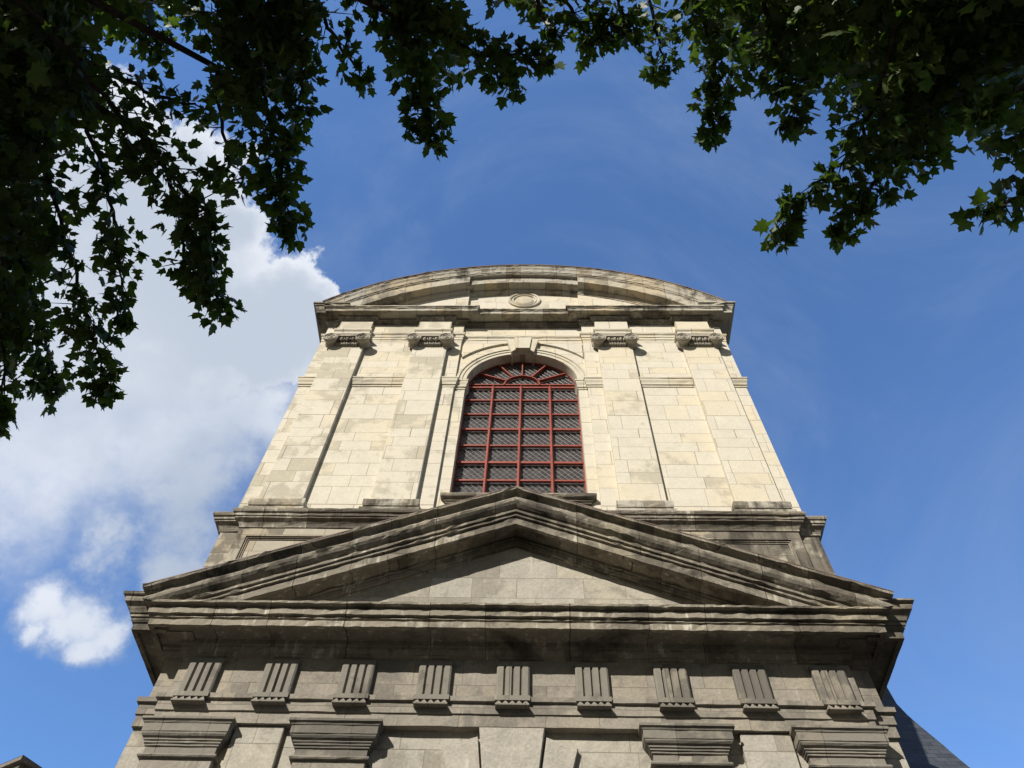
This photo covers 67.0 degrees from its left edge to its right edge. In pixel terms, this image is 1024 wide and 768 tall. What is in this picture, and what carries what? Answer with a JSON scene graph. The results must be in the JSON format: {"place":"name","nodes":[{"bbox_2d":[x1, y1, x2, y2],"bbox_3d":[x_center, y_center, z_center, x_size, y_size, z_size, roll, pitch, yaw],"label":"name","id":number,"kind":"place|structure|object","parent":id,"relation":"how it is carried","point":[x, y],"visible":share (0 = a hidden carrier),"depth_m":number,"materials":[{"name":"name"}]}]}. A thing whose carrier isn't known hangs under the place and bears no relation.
{"place":"outdoors","nodes":[
{"label":"outdoors","id":0,"kind":"place"},
{"bbox_2d":[0,755,41,767],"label":"house","id":1,"kind":"structure","parent":0,"point":[22,761],"depth_m":17.40,"materials":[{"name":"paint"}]},
{"bbox_2d":[0,0,1023,767],"label":"sky","id":2,"kind":"structure","parent":0,"point":[884,373],"materials":[{"name":"blue"}]},
{"bbox_2d":[115,264,969,767],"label":"church","id":3,"kind":"structure","parent":0,"point":[519,516],"depth_m":13.26,"materials":[{"name":"stone"}]},
{"bbox_2d":[452,362,586,492],"bbox_3d":[0.208,1.001,18.220,2.815,6.048,0.185,0,-59,2],"label":"window","id":4,"kind":"structure","parent":3,"relation":"in","point":[521,427],"depth_m":18.03,"materials":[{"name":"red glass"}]},
{"label":"ground","id":5,"kind":"structure","parent":0,"visible":0},
{"bbox_2d":[0,0,566,440],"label":"maple tree","id":6,"kind":"object","parent":5,"relation":"on","point":[52,66],"visible":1,"depth_m":5.11,"materials":[{"name":"green plant"}]},
{"bbox_2d":[508,0,1023,255],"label":"maple tree","id":7,"kind":"object","parent":5,"relation":"on","point":[927,68],"visible":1,"depth_m":4.88,"materials":[{"name":"green plant"}]}
]}

